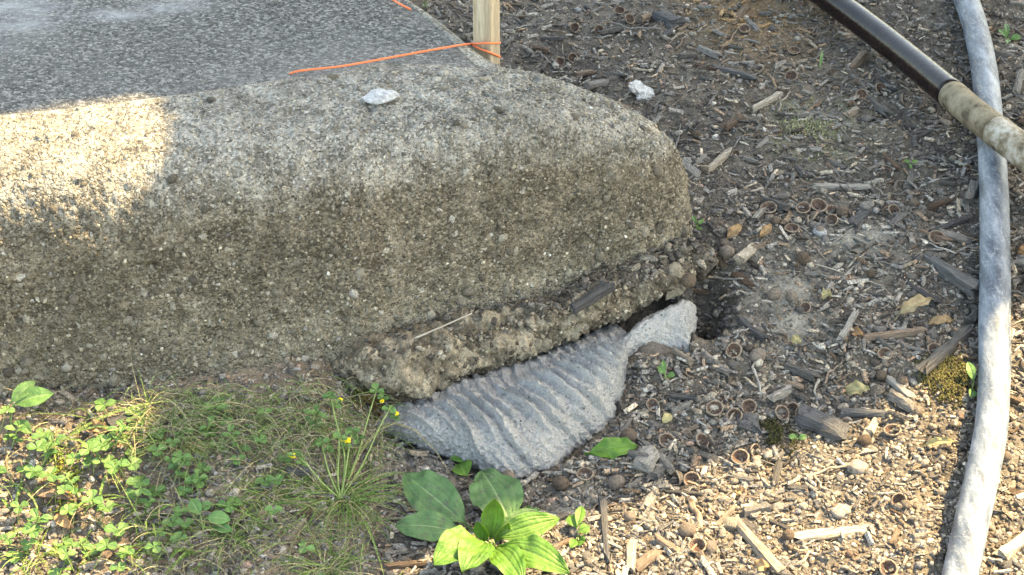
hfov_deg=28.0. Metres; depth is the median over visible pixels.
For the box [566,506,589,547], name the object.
yellowing weed
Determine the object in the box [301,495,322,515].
wood chip
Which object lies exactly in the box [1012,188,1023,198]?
wood chip
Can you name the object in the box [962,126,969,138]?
wood chip
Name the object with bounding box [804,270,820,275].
wood chip
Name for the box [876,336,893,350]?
wood chip
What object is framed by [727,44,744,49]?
wood chip
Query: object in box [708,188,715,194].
wood chip
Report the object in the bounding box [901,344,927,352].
wood chip
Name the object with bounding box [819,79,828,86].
wood chip
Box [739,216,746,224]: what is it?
wood chip
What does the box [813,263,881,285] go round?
twig
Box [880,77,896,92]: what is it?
wood chip
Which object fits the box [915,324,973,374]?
wood chip
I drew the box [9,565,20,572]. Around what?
pebble
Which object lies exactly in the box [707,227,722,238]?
wood chip
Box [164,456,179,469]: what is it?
clover
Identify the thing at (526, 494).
soil crumbs
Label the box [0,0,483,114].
pavement
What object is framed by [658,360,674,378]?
tiny seedling
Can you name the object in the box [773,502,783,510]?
pebble
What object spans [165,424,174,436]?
wood chip
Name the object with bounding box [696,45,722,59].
wood chip
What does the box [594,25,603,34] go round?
acorn cup
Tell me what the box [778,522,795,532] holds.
wood chip
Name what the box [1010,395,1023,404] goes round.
wood chip
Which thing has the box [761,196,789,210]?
wood chip
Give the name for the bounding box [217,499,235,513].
clover
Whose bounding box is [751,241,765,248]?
wood chip
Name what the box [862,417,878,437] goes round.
wood chip
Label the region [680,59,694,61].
wood chip
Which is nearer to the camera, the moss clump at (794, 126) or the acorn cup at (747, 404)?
the acorn cup at (747, 404)
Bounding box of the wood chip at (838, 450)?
[829,447,844,451]
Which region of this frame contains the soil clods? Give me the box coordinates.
[0,0,1023,574]
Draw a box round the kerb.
[0,0,718,404]
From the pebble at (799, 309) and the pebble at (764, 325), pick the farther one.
the pebble at (799, 309)
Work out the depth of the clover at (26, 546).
1.94 m
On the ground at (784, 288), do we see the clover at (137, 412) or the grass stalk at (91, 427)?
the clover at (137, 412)
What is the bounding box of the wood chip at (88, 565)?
[83,556,106,570]
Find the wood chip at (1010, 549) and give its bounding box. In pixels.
[993,531,1023,559]
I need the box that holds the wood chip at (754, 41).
[744,38,760,43]
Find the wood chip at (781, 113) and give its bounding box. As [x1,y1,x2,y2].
[779,112,795,118]
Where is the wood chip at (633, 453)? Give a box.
[623,450,648,457]
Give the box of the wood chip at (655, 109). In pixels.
[652,105,658,113]
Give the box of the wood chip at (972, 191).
[964,180,978,202]
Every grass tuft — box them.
[0,451,53,514]
[0,509,87,574]
[17,416,89,472]
[32,528,113,574]
[63,469,131,525]
[72,510,167,574]
[107,409,237,489]
[116,497,172,535]
[142,515,224,574]
[190,499,273,567]
[223,452,328,540]
[257,434,423,555]
[267,523,389,574]
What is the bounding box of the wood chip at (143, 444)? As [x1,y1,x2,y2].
[135,438,156,452]
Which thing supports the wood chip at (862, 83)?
on the ground at (784, 288)
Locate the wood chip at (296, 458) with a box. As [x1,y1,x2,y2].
[291,444,306,462]
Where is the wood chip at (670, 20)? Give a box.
[651,7,686,28]
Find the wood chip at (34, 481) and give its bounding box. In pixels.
[30,465,49,484]
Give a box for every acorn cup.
[555,57,564,64]
[568,53,576,61]
[570,22,579,31]
[576,467,593,480]
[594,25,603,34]
[614,6,624,14]
[625,13,634,23]
[646,398,659,411]
[658,433,673,447]
[672,470,682,485]
[683,471,699,485]
[687,505,702,514]
[688,537,706,553]
[694,550,704,560]
[695,433,708,445]
[697,165,709,172]
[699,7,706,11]
[706,400,722,415]
[707,434,714,446]
[725,342,741,358]
[726,408,742,421]
[731,149,739,156]
[731,449,748,464]
[739,24,749,33]
[741,399,756,412]
[748,443,760,455]
[760,201,776,214]
[775,405,788,420]
[784,70,797,81]
[784,223,799,233]
[786,402,798,415]
[788,46,799,55]
[796,201,810,213]
[800,302,810,312]
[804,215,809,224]
[805,28,814,34]
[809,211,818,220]
[810,198,827,211]
[825,205,837,215]
[825,214,838,225]
[855,88,866,99]
[869,384,884,394]
[875,82,885,94]
[877,347,892,359]
[878,559,897,574]
[883,424,901,436]
[888,204,899,215]
[890,492,906,505]
[897,79,906,86]
[899,93,904,104]
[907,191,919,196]
[927,343,939,354]
[928,230,944,244]
[962,164,972,173]
[1010,227,1016,234]
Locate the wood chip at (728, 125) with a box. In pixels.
[720,113,745,130]
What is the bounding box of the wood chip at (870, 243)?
[864,240,874,248]
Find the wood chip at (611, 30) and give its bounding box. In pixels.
[596,26,623,34]
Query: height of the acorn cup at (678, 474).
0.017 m
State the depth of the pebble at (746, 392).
2.15 m
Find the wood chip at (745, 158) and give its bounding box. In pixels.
[742,156,758,163]
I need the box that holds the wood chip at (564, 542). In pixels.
[553,537,571,549]
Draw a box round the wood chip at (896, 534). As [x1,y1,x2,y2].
[889,528,900,545]
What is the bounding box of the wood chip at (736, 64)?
[727,60,754,65]
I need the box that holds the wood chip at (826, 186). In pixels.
[807,183,874,189]
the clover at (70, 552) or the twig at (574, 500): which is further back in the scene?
the twig at (574, 500)
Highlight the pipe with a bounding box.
[809,0,1023,172]
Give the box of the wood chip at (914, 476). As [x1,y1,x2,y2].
[906,474,918,481]
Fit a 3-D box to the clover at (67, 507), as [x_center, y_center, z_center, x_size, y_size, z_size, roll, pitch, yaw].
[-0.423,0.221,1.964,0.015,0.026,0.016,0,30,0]
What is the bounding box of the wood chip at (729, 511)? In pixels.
[708,504,735,535]
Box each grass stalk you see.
[3,478,37,517]
[6,525,47,535]
[45,544,122,549]
[59,438,121,495]
[67,425,134,454]
[73,400,181,432]
[348,422,455,482]
[349,419,403,474]
[350,500,383,574]
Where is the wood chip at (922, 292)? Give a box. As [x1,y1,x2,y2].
[901,278,943,307]
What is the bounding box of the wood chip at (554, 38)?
[539,36,566,40]
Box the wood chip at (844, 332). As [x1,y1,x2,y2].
[836,307,859,339]
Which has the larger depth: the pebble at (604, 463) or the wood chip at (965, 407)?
the wood chip at (965, 407)
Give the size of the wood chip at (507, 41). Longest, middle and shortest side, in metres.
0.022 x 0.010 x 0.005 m
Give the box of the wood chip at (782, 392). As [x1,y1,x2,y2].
[766,384,793,401]
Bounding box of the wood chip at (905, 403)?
[887,388,915,412]
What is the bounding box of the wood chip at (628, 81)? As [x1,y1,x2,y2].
[625,73,633,86]
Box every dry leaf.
[54,513,73,528]
[86,419,106,432]
[661,413,672,423]
[726,223,741,238]
[735,486,746,495]
[752,558,769,570]
[758,224,771,237]
[790,334,801,345]
[820,287,831,299]
[843,380,869,395]
[851,327,862,336]
[894,294,933,319]
[920,437,954,446]
[923,314,954,326]
[1016,244,1023,254]
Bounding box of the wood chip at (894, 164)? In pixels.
[882,152,902,170]
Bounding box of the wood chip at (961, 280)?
[923,252,978,298]
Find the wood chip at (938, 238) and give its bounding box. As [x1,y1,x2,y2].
[915,227,952,244]
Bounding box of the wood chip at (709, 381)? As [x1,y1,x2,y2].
[704,378,714,383]
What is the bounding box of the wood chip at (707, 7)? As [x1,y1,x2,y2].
[697,4,712,9]
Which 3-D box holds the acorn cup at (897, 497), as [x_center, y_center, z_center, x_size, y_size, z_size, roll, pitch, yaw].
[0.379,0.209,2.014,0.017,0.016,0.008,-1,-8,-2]
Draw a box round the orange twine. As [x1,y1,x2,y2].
[289,0,500,73]
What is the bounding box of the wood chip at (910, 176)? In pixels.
[903,167,914,188]
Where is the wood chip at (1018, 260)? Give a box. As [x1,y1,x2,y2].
[1011,257,1023,263]
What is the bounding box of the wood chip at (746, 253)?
[733,242,756,262]
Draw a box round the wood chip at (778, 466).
[771,459,783,484]
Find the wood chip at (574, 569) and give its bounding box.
[569,566,580,572]
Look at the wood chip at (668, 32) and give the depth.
2.77 m
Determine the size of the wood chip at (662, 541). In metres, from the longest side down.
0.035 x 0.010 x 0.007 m
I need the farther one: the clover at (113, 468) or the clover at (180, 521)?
the clover at (113, 468)
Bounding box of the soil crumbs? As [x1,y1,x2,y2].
[0,0,1023,574]
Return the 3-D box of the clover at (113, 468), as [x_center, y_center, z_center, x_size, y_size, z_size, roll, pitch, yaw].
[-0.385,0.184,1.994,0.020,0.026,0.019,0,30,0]
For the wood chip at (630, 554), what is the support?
on the ground at (784, 288)
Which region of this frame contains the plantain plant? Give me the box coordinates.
[394,467,569,574]
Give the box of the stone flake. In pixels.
[628,80,653,100]
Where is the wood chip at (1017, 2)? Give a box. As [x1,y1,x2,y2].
[1009,0,1023,5]
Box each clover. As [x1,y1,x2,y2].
[0,405,14,430]
[0,465,11,481]
[0,532,15,544]
[3,432,17,442]
[6,550,24,570]
[10,501,28,523]
[16,464,33,483]
[20,538,36,550]
[21,524,39,551]
[24,464,42,487]
[24,466,38,477]
[26,440,50,461]
[31,432,47,463]
[36,428,51,436]
[38,467,65,481]
[48,568,68,574]
[53,534,72,546]
[55,485,71,503]
[58,546,75,571]
[60,503,78,530]
[60,504,75,514]
[64,453,81,471]
[79,442,100,469]
[81,489,102,514]
[82,456,99,475]
[87,435,110,455]
[87,438,108,455]
[93,538,117,569]
[94,398,115,421]
[95,434,114,464]
[96,501,115,522]
[101,455,118,488]
[104,460,124,479]
[104,522,128,536]
[109,562,134,571]
[115,552,127,558]
[119,457,141,480]
[119,545,134,554]
[125,406,142,415]
[125,449,141,476]
[126,415,135,422]
[126,475,149,487]
[128,419,144,434]
[141,498,161,506]
[144,541,167,553]
[147,427,165,442]
[148,444,166,456]
[148,485,168,502]
[152,528,165,541]
[160,438,179,447]
[161,516,179,528]
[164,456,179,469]
[164,506,188,530]
[170,531,186,549]
[172,450,196,463]
[175,486,193,499]
[175,518,193,531]
[179,427,193,434]
[184,476,213,487]
[186,463,211,486]
[191,473,207,497]
[203,397,226,415]
[210,417,233,441]
[210,438,225,448]
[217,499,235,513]
[224,454,245,468]
[224,496,241,521]
[250,433,269,442]
[254,435,266,443]
[254,475,271,486]
[257,407,271,414]
[265,505,282,521]
[267,474,283,492]
[278,453,293,467]
[298,541,314,553]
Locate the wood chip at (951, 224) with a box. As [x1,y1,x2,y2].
[928,217,969,231]
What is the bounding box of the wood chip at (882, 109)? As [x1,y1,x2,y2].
[865,94,892,117]
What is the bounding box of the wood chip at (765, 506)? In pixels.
[743,501,771,516]
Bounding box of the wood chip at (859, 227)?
[854,219,863,233]
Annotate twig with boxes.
[414,313,471,338]
[447,2,471,15]
[505,31,536,37]
[507,21,551,31]
[546,29,575,36]
[568,496,587,513]
[580,35,612,38]
[595,2,619,4]
[609,23,660,29]
[639,523,667,534]
[659,94,687,113]
[675,124,680,147]
[688,499,718,544]
[694,119,719,127]
[709,277,742,279]
[734,325,755,338]
[737,496,759,499]
[751,361,761,392]
[777,91,790,111]
[782,336,811,351]
[784,325,811,342]
[797,551,817,562]
[802,462,849,475]
[804,170,837,178]
[804,234,827,260]
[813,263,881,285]
[813,377,819,406]
[814,475,838,495]
[824,360,842,383]
[826,297,849,309]
[828,228,852,246]
[835,372,856,383]
[837,43,857,52]
[840,565,875,573]
[846,496,864,507]
[873,384,879,406]
[876,261,902,264]
[883,193,905,196]
[890,212,918,226]
[920,178,939,186]
[928,241,955,253]
[958,70,971,83]
[964,355,977,359]
[990,27,1023,32]
[1011,290,1023,294]
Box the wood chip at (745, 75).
[711,64,756,79]
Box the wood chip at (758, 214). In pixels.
[752,207,766,220]
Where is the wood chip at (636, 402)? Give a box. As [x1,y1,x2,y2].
[628,399,645,404]
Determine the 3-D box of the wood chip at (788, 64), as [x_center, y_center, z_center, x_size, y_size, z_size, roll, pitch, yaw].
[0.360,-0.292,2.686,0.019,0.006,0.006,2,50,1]
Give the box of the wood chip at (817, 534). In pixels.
[794,524,869,542]
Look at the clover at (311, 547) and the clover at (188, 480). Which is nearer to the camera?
the clover at (311, 547)
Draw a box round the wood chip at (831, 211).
[826,205,838,214]
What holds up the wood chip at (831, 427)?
on the ground at (784, 288)
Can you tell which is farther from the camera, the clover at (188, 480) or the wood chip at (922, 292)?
the wood chip at (922, 292)
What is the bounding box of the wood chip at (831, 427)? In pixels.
[796,402,850,441]
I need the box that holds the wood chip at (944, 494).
[935,489,954,498]
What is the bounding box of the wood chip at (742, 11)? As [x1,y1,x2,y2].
[729,5,749,24]
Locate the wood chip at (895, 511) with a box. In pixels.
[889,508,901,515]
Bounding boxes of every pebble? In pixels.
[2,560,13,566]
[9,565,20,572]
[29,411,39,418]
[56,560,65,567]
[95,469,107,476]
[105,532,114,537]
[155,534,165,540]
[157,565,164,570]
[165,506,172,514]
[193,530,203,538]
[213,565,222,570]
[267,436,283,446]
[434,565,442,569]
[469,564,484,573]
[568,526,578,536]
[568,563,574,568]
[582,554,593,559]
[599,462,608,465]
[646,419,658,428]
[649,565,658,572]
[650,539,659,545]
[658,355,665,359]
[658,555,664,560]
[665,402,675,410]
[683,561,691,567]
[695,234,702,239]
[696,299,704,305]
[703,489,712,495]
[708,419,716,425]
[710,208,718,213]
[721,339,729,343]
[722,517,736,530]
[726,360,737,368]
[740,389,749,396]
[752,456,758,460]
[752,567,762,574]
[761,323,767,328]
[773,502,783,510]
[795,306,804,312]
[813,225,826,237]
[827,259,834,265]
[830,503,850,519]
[836,474,844,481]
[846,459,867,474]
[859,201,873,209]
[860,115,873,122]
[874,326,886,332]
[898,232,905,236]
[906,273,916,279]
[906,291,916,296]
[914,341,924,347]
[920,506,927,511]
[927,329,936,334]
[929,308,936,314]
[929,333,937,339]
[936,302,946,308]
[937,189,945,194]
[940,430,950,436]
[949,156,956,161]
[956,148,965,154]
[969,139,976,143]
[989,525,995,530]
[998,559,1011,569]
[1004,113,1012,118]
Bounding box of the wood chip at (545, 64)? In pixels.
[540,60,548,72]
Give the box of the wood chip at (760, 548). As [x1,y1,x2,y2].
[735,515,790,574]
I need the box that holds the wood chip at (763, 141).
[755,136,769,148]
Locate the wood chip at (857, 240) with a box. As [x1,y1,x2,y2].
[852,237,866,244]
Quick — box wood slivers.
[0,0,1023,574]
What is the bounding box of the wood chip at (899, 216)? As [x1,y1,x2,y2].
[887,212,906,229]
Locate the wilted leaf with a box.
[584,437,637,458]
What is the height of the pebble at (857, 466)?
0.014 m
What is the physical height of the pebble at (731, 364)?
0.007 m
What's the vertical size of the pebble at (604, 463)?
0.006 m
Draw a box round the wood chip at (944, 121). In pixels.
[932,114,952,127]
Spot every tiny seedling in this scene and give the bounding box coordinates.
[525,505,539,510]
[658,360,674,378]
[692,216,703,229]
[789,434,806,439]
[820,50,822,66]
[904,159,917,168]
[966,362,976,397]
[998,23,1020,43]
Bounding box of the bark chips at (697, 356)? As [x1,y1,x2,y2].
[7,0,1023,574]
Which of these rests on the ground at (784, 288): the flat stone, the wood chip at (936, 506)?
the wood chip at (936, 506)
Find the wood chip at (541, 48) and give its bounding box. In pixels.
[529,44,548,53]
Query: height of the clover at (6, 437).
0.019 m
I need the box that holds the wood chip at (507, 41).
[502,37,513,45]
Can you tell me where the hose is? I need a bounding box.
[941,0,1010,574]
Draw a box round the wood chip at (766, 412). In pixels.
[758,404,775,419]
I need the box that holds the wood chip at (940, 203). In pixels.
[928,197,952,210]
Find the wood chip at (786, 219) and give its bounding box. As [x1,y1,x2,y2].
[781,210,791,224]
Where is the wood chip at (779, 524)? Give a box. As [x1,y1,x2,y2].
[769,518,789,529]
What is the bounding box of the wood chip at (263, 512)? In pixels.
[253,510,267,516]
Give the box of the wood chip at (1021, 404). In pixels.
[1017,402,1023,408]
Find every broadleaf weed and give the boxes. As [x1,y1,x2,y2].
[9,381,53,432]
[188,498,232,532]
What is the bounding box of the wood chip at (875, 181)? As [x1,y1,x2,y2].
[864,178,880,184]
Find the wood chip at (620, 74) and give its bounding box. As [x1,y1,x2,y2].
[612,71,627,76]
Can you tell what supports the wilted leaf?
on the ground at (784, 288)
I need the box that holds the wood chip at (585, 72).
[572,70,596,75]
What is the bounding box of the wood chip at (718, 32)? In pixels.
[709,29,725,36]
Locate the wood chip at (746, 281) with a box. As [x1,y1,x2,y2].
[730,271,754,289]
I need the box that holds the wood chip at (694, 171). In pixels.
[682,160,701,176]
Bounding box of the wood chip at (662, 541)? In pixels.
[655,533,681,554]
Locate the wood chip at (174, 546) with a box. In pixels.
[170,544,186,548]
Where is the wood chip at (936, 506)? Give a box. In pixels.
[927,503,944,508]
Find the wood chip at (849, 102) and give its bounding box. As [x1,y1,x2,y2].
[845,94,854,106]
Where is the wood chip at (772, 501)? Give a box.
[767,499,778,503]
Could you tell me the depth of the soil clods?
2.09 m
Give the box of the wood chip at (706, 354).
[700,348,714,358]
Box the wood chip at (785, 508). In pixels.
[770,504,788,509]
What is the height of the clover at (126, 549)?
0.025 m
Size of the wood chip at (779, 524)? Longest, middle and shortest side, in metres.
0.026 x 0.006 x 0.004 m
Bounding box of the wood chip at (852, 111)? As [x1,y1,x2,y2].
[842,106,858,117]
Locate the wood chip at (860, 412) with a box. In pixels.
[840,408,889,417]
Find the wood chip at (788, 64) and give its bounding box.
[784,62,793,66]
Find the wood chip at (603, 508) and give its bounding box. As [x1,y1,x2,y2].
[598,495,609,561]
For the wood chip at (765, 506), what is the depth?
2.01 m
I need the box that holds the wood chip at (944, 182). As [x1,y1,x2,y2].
[938,180,956,185]
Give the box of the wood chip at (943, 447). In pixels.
[932,434,950,463]
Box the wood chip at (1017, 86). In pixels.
[1012,68,1023,93]
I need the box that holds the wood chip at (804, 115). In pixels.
[796,111,819,117]
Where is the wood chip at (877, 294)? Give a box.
[871,292,884,296]
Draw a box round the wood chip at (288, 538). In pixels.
[283,520,304,541]
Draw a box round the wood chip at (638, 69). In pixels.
[631,67,646,70]
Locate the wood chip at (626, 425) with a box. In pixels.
[615,418,630,437]
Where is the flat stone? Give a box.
[363,88,399,104]
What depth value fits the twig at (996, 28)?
2.81 m
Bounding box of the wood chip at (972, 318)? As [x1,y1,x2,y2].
[963,306,978,323]
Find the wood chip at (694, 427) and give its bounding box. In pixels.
[681,424,699,434]
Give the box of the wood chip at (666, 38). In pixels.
[660,33,671,40]
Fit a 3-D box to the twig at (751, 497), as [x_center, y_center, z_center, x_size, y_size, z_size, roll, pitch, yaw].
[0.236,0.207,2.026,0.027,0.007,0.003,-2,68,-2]
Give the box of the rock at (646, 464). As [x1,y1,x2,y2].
[633,445,659,473]
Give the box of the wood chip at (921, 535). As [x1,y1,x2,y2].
[909,531,926,540]
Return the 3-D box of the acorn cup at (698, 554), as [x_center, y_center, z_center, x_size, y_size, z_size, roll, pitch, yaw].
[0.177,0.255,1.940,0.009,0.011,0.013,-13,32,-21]
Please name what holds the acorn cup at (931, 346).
on the ground at (784, 288)
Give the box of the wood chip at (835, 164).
[826,159,847,169]
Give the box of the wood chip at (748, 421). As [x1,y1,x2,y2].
[735,412,762,434]
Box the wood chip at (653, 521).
[641,518,656,524]
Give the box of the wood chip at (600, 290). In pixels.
[569,281,616,313]
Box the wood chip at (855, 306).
[852,303,867,308]
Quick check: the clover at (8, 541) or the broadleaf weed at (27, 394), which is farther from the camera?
the broadleaf weed at (27, 394)
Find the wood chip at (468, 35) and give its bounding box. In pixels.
[465,32,472,37]
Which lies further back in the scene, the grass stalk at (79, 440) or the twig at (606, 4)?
the twig at (606, 4)
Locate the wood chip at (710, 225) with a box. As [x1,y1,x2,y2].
[706,219,716,231]
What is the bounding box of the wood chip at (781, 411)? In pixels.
[768,409,785,415]
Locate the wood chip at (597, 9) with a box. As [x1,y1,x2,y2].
[591,6,602,12]
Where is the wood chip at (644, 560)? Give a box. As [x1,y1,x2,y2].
[628,549,662,573]
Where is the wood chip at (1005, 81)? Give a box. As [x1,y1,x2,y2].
[1000,79,1008,85]
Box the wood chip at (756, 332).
[735,316,769,343]
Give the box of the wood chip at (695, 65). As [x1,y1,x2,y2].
[693,63,748,72]
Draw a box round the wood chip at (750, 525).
[738,514,759,530]
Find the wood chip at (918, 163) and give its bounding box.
[909,160,926,165]
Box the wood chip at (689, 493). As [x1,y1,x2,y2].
[663,490,703,497]
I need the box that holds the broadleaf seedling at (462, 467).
[449,454,471,475]
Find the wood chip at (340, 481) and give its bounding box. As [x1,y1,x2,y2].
[322,478,347,485]
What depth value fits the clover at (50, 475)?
1.99 m
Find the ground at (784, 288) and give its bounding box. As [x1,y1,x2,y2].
[0,0,1023,574]
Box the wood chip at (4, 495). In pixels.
[0,491,8,500]
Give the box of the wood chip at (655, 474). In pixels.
[646,453,674,482]
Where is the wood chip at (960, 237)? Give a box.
[937,228,970,243]
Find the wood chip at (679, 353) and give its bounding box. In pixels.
[671,346,694,365]
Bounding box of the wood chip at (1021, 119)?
[1017,116,1023,126]
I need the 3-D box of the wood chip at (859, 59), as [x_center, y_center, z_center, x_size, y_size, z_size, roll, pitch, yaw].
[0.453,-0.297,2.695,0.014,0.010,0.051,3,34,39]
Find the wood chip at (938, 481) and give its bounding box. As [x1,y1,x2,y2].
[935,479,947,484]
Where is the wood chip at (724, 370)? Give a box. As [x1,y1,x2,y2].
[715,364,732,375]
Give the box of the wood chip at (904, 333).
[863,326,927,340]
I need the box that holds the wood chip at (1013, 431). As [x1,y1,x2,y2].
[1009,427,1018,434]
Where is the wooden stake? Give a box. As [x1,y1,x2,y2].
[473,0,499,64]
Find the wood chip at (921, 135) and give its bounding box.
[918,129,933,138]
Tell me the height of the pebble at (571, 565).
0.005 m
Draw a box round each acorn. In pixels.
[502,469,514,477]
[552,476,569,490]
[608,474,625,489]
[620,428,636,441]
[623,511,635,521]
[678,522,695,537]
[681,273,695,287]
[692,130,701,138]
[704,540,716,553]
[719,245,734,259]
[720,239,728,245]
[746,54,753,60]
[749,348,765,361]
[767,288,780,299]
[771,216,780,224]
[778,56,784,61]
[782,529,794,541]
[786,290,796,301]
[796,251,809,265]
[809,10,815,15]
[816,226,823,230]
[835,205,848,217]
[858,434,871,446]
[866,269,875,277]
[876,370,886,380]
[896,375,908,384]
[909,198,918,206]
[913,405,922,415]
[1003,450,1011,461]
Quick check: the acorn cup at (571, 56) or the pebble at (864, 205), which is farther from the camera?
the acorn cup at (571, 56)
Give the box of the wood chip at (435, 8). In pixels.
[433,5,445,19]
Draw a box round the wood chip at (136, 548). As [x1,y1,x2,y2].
[129,547,146,551]
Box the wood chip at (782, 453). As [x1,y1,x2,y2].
[771,451,786,460]
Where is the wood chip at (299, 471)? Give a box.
[284,465,315,475]
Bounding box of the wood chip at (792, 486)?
[785,483,808,490]
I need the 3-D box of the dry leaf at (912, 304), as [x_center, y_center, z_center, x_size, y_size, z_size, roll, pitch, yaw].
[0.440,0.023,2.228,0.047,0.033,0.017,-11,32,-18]
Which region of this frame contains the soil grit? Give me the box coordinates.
[536,288,1023,574]
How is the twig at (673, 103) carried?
on the ground at (784, 288)
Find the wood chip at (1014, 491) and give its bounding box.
[1008,487,1022,495]
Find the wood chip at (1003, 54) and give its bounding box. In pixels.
[994,48,1013,58]
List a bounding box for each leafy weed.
[4,420,27,447]
[24,508,52,538]
[41,432,66,464]
[55,472,85,498]
[71,538,97,561]
[106,419,131,451]
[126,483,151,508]
[167,455,190,482]
[197,416,215,440]
[221,423,250,453]
[303,403,326,429]
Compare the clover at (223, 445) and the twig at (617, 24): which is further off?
the twig at (617, 24)
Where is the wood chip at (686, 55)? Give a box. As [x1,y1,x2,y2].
[677,52,696,58]
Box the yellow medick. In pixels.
[288,383,399,499]
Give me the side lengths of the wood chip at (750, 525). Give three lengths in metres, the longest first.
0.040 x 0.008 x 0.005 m
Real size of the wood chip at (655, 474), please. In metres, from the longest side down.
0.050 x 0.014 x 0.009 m
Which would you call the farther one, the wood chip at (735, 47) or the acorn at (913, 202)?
the wood chip at (735, 47)
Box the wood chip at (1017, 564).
[1012,562,1023,568]
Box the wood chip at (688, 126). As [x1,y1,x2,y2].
[683,119,696,130]
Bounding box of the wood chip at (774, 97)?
[752,91,783,111]
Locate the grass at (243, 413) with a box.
[0,358,435,574]
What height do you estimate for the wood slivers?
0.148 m
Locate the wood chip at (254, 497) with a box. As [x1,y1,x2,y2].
[252,485,274,501]
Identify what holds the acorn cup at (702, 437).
on the ground at (784, 288)
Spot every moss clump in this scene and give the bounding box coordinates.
[42,452,83,510]
[349,386,383,420]
[751,412,802,466]
[770,97,845,161]
[911,349,977,409]
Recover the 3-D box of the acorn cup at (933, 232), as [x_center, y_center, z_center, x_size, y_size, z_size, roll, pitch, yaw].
[0.480,-0.055,2.323,0.019,0.010,0.018,5,65,9]
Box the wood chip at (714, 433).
[711,423,718,438]
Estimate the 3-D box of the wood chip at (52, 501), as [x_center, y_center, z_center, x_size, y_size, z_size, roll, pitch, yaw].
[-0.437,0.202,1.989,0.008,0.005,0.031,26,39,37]
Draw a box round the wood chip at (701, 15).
[691,13,705,17]
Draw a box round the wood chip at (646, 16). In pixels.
[639,10,653,21]
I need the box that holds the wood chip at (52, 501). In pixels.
[45,499,57,503]
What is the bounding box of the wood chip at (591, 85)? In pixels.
[583,79,608,89]
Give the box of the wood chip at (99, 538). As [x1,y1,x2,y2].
[96,534,110,548]
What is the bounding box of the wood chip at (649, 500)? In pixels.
[640,475,663,510]
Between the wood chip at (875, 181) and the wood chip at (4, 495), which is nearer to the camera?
the wood chip at (4, 495)
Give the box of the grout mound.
[375,299,697,479]
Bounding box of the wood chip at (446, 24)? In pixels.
[436,19,449,27]
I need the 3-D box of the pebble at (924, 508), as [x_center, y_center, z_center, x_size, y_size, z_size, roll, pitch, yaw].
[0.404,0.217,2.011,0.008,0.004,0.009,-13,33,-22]
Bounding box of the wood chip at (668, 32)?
[659,29,673,37]
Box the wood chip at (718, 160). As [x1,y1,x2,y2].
[705,147,731,174]
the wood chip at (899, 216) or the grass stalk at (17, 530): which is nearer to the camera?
the grass stalk at (17, 530)
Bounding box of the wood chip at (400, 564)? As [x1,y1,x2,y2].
[384,560,426,568]
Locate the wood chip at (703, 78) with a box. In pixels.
[698,76,708,80]
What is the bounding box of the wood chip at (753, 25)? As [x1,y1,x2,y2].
[746,17,762,30]
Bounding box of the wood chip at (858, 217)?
[842,209,869,229]
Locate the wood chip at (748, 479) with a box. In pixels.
[728,471,754,483]
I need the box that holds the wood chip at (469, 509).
[456,505,473,522]
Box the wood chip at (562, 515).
[556,511,567,521]
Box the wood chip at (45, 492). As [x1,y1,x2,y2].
[35,475,70,499]
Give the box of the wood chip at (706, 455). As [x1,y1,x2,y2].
[697,450,718,461]
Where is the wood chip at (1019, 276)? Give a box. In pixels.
[1011,274,1023,278]
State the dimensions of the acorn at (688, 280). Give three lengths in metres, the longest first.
0.019 x 0.016 x 0.016 m
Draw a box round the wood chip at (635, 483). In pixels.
[624,476,643,488]
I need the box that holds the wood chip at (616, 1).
[609,0,624,4]
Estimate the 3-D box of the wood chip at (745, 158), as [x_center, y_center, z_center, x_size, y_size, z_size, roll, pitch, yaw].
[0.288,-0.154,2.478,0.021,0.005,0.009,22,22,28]
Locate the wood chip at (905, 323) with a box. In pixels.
[902,319,908,327]
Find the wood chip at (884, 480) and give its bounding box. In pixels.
[879,474,889,485]
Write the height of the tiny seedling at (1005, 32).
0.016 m
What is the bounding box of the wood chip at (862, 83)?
[850,74,866,86]
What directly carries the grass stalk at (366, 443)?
on the ground at (784, 288)
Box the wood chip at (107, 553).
[99,538,127,558]
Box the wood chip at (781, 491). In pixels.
[774,488,784,494]
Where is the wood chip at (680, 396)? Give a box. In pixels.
[667,393,702,400]
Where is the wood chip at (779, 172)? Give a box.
[775,170,783,175]
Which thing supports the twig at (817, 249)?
on the ground at (784, 288)
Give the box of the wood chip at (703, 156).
[693,153,707,167]
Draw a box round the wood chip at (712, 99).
[708,92,716,105]
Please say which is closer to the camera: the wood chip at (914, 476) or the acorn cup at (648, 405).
the wood chip at (914, 476)
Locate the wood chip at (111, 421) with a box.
[104,403,146,427]
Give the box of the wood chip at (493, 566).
[489,563,499,570]
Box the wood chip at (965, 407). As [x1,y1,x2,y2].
[957,402,971,409]
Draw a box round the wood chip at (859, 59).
[847,50,869,67]
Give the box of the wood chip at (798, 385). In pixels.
[787,380,803,388]
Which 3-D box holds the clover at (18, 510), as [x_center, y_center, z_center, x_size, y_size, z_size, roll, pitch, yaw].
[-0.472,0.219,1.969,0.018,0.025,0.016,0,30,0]
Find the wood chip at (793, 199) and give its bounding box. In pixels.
[789,196,806,208]
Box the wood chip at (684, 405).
[671,401,691,413]
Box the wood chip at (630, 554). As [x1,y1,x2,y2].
[625,538,636,573]
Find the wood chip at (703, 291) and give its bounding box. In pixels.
[693,288,708,295]
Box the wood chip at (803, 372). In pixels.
[783,362,821,381]
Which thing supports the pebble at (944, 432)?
on the ground at (784, 288)
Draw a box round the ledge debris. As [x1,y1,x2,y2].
[364,237,716,358]
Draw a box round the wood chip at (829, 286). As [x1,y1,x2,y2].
[820,279,834,299]
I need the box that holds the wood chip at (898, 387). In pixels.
[886,375,917,398]

